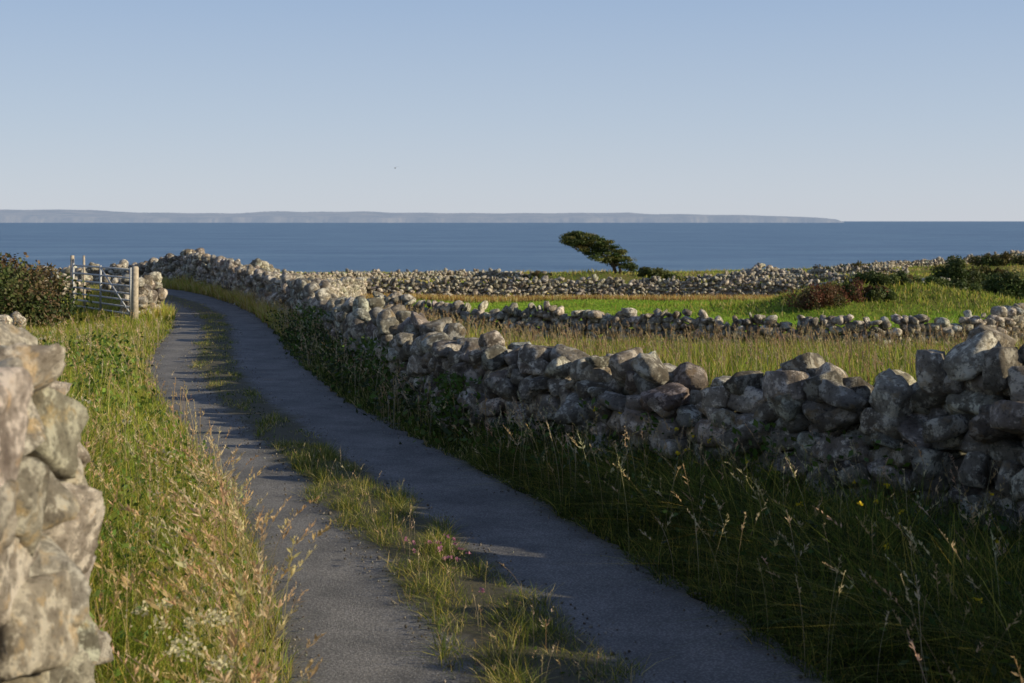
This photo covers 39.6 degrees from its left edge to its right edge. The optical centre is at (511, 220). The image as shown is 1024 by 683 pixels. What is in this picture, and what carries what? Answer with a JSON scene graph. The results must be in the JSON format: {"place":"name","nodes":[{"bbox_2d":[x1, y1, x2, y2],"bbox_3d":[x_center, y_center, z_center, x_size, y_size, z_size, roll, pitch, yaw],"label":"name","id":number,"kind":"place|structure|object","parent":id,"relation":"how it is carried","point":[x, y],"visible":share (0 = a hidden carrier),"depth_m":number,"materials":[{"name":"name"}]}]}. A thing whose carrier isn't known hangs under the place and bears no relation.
{"place":"outdoors","nodes":[
{"label":"outdoors","id":0,"kind":"place"},
{"bbox_2d":[0,209,844,222],"bbox_3d":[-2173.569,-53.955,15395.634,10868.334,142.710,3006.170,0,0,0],"label":"distant headland","id":1,"kind":"structure","parent":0,"point":[52,216],"depth_m":14085.48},
{"bbox_2d":[141,289,833,682],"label":"lane","id":2,"kind":"structure","parent":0,"point":[367,637],"depth_m":9.96,"materials":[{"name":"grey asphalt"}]},
{"bbox_2d":[165,296,667,682],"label":"lane centre grass","id":3,"kind":"structure","parent":2,"relation":"on","point":[329,454],"depth_m":9.61,"materials":[{"name":"green plant"}]},
{"bbox_2d":[0,221,1023,272],"bbox_3d":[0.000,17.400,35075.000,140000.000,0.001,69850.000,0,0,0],"label":"sea","id":4,"kind":"structure","parent":0,"point":[365,247],"depth_m":1099.88,"materials":[{"name":"liquid"}]},
{"bbox_2d":[0,0,1023,220],"label":"sky","id":5,"kind":"structure","parent":0,"point":[841,110],"materials":[{"name":"blue"}]},
{"bbox_2d":[17,271,1023,682],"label":"verge grass","id":6,"kind":"structure","parent":0,"point":[891,643],"depth_m":9.10,"materials":[{"name":"green plant"}]},
{"bbox_2d":[50,260,1023,682],"bbox_3d":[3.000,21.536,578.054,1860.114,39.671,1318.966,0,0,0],"label":"ground","id":7,"kind":"structure","parent":0,"point":[842,309],"depth_m":56.98,"materials":[{"name":"green plant"}]},
{"bbox_2d":[0,311,26,328],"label":"dry stone wall","id":8,"kind":"structure","parent":7,"relation":"on","point":[10,318],"depth_m":30.43,"materials":[{"name":"grey stone"}]},
{"bbox_2d":[0,251,94,330],"bbox_3d":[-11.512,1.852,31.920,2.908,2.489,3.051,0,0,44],"label":"hedge","id":9,"kind":"object","parent":7,"relation":"on","point":[25,301],"visible":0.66,"depth_m":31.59,"materials":[{"name":"green plant"}]},
{"bbox_2d":[0,322,113,682],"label":"dry stone wall","id":10,"kind":"structure","parent":7,"relation":"on","point":[52,509],"depth_m":4.11,"materials":[{"name":"stone"}]},
{"bbox_2d":[39,268,92,297],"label":"dry stone wall","id":11,"kind":"structure","parent":7,"relation":"on","point":[78,276],"depth_m":43.29,"materials":[{"name":"grey stone"}]},
{"bbox_2d":[70,255,138,321],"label":"farm gate","id":12,"kind":"structure","parent":7,"relation":"on","point":[133,286],"depth_m":34.62,"materials":[{"name":"metal"}]},
{"bbox_2d":[98,271,167,317],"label":"dry stone wall","id":13,"kind":"structure","parent":7,"relation":"on","point":[153,292],"depth_m":35.62,"materials":[{"name":"grey stone"}]},
{"bbox_2d":[37,248,410,373],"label":"dry stone wall","id":14,"kind":"structure","parent":7,"relation":"on","point":[359,317],"depth_m":33.59,"materials":[{"name":"grey stone"}]},
{"bbox_2d":[250,258,281,273],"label":"dry stone wall","id":15,"kind":"structure","parent":7,"relation":"on","point":[261,263],"depth_m":48.15,"materials":[{"name":"grey stone"}]},
{"bbox_2d":[282,268,546,281],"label":"dry stone wall","id":16,"kind":"structure","parent":7,"relation":"on","point":[416,274],"depth_m":129.35,"materials":[{"name":"grey stone"}]},
{"bbox_2d":[3,281,1023,682],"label":"grass seed heads","id":17,"kind":"object","parent":7,"relation":"on","point":[231,639],"depth_m":9.70,"materials":[{"name":"beige plant"}]},
{"bbox_2d":[39,321,998,682],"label":"wildflowers","id":18,"kind":"object","parent":7,"relation":"on","point":[195,643],"visible":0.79,"depth_m":6.13,"materials":[{"name":"white plant"}]},
{"bbox_2d":[31,301,1023,682],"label":"verge weeds","id":19,"kind":"object","parent":7,"relation":"on","point":[349,371],"visible":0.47,"depth_m":12.13,"materials":[{"name":"green plant"}]},
{"bbox_2d":[509,270,552,280],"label":"bramble bush","id":20,"kind":"object","parent":7,"relation":"on","point":[537,274],"visible":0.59,"depth_m":102.70,"materials":[{"name":"green plant"}]},
{"bbox_2d":[558,230,637,273],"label":"wind bent tree","id":21,"kind":"object","parent":7,"relation":"on","point":[602,248],"visible":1,"depth_m":103.31,"materials":[{"name":"green plant"}]},
{"bbox_2d":[233,302,971,541],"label":"fallen stones","id":22,"kind":"object","parent":7,"relation":"on","point":[561,450],"visible":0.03,"depth_m":17.19,"materials":[{"name":"stone"}]},
{"bbox_2d":[326,274,949,297],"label":"dry stone wall","id":23,"kind":"structure","parent":7,"relation":"on","point":[346,286],"depth_m":80.37,"materials":[{"name":"grey stone"}]},
{"bbox_2d":[636,266,687,280],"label":"bramble bush","id":24,"kind":"object","parent":7,"relation":"on","point":[643,271],"visible":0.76,"depth_m":101.66,"materials":[{"name":"green plant"}]},
{"bbox_2d":[372,291,1023,348],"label":"dry stone wall","id":25,"kind":"structure","parent":7,"relation":"on","point":[1005,316],"depth_m":37.38,"materials":[{"name":"grey stone"}]},
{"bbox_2d":[374,311,1023,555],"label":"dry stone wall","id":26,"kind":"structure","parent":7,"relation":"on","point":[962,403],"depth_m":11.28,"materials":[{"name":"stone"}]},
{"bbox_2d":[731,262,795,277],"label":"stone heap","id":27,"kind":"object","parent":7,"relation":"on","point":[756,269],"visible":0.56,"depth_m":112.64,"materials":[{"name":"grey stone"}]},
{"bbox_2d":[683,270,887,282],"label":"dry stone wall","id":28,"kind":"structure","parent":7,"relation":"on","point":[827,275],"depth_m":111.82,"materials":[{"name":"grey stone"}]},
{"bbox_2d":[783,281,851,310],"bbox_3d":[12.392,3.185,57.647,2.836,1.561,2.403,0,0,0],"label":"bramble bush","id":29,"kind":"object","parent":7,"relation":"on","point":[817,296],"visible":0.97,"depth_m":57.27,"materials":[{"name":"brown plant"}]},
{"bbox_2d":[726,264,909,277],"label":"dry stone wall","id":30,"kind":"structure","parent":7,"relation":"on","point":[848,269],"depth_m":125.92,"materials":[{"name":"grey stone"}]},
{"bbox_2d":[813,260,889,272],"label":"bramble bush","id":31,"kind":"object","parent":7,"relation":"on","point":[858,264],"visible":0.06,"depth_m":139.92,"materials":[{"name":"green plant"}]},
{"bbox_2d":[831,277,896,302],"bbox_3d":[14.463,2.935,59.069,3.106,1.191,2.103,0,0,0],"label":"bramble bush","id":32,"kind":"object","parent":7,"relation":"on","point":[878,293],"visible":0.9,"depth_m":58.83,"materials":[{"name":"green plant"}]},
{"bbox_2d":[842,269,911,285],"bbox_3d":[16.288,2.562,62.937,2.752,0.944,2.146,0,0,-21],"label":"bramble bush","id":33,"kind":"object","parent":7,"relation":"on","point":[872,276],"visible":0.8,"depth_m":62.63,"materials":[{"name":"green plant"}]},
{"bbox_2d":[846,271,913,280],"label":"bramble bush","id":34,"kind":"object","parent":7,"relation":"on","point":[911,276],"visible":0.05,"depth_m":104.00,"materials":[{"name":"green plant"}]},
{"bbox_2d":[832,250,1023,268],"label":"dry stone wall","id":35,"kind":"structure","parent":7,"relation":"on","point":[937,261],"depth_m":158.05,"materials":[{"name":"grey stone"}]},
{"bbox_2d":[912,275,982,293],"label":"bramble bush","id":36,"kind":"object","parent":7,"relation":"on","point":[957,283],"visible":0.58,"depth_m":65.46,"materials":[{"name":"green plant"}]},
{"bbox_2d":[929,255,971,290],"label":"bush","id":37,"kind":"object","parent":7,"relation":"on","point":[951,270],"visible":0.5,"depth_m":89.57,"materials":[{"name":"green plant"}]},
{"bbox_2d":[965,270,987,288],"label":"bush","id":38,"kind":"object","parent":7,"relation":"on","point":[976,276],"visible":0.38,"depth_m":90.70,"materials":[{"name":"green plant"}]},
{"bbox_2d":[964,264,1014,279],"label":"bramble bush","id":39,"kind":"object","parent":7,"relation":"on","point":[982,269],"visible":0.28,"depth_m":111.96,"materials":[{"name":"green plant"}]},
{"bbox_2d":[968,251,1023,266],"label":"bramble bush","id":40,"kind":"object","parent":7,"relation":"on","point":[1001,259],"visible":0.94,"depth_m":149.76,"materials":[{"name":"green plant"}]},
{"bbox_2d":[981,269,1023,299],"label":"bush","id":41,"kind":"object","parent":7,"relation":"on","point":[1014,288],"visible":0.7,"depth_m":73.71,"materials":[{"name":"green plant"}]}
]}

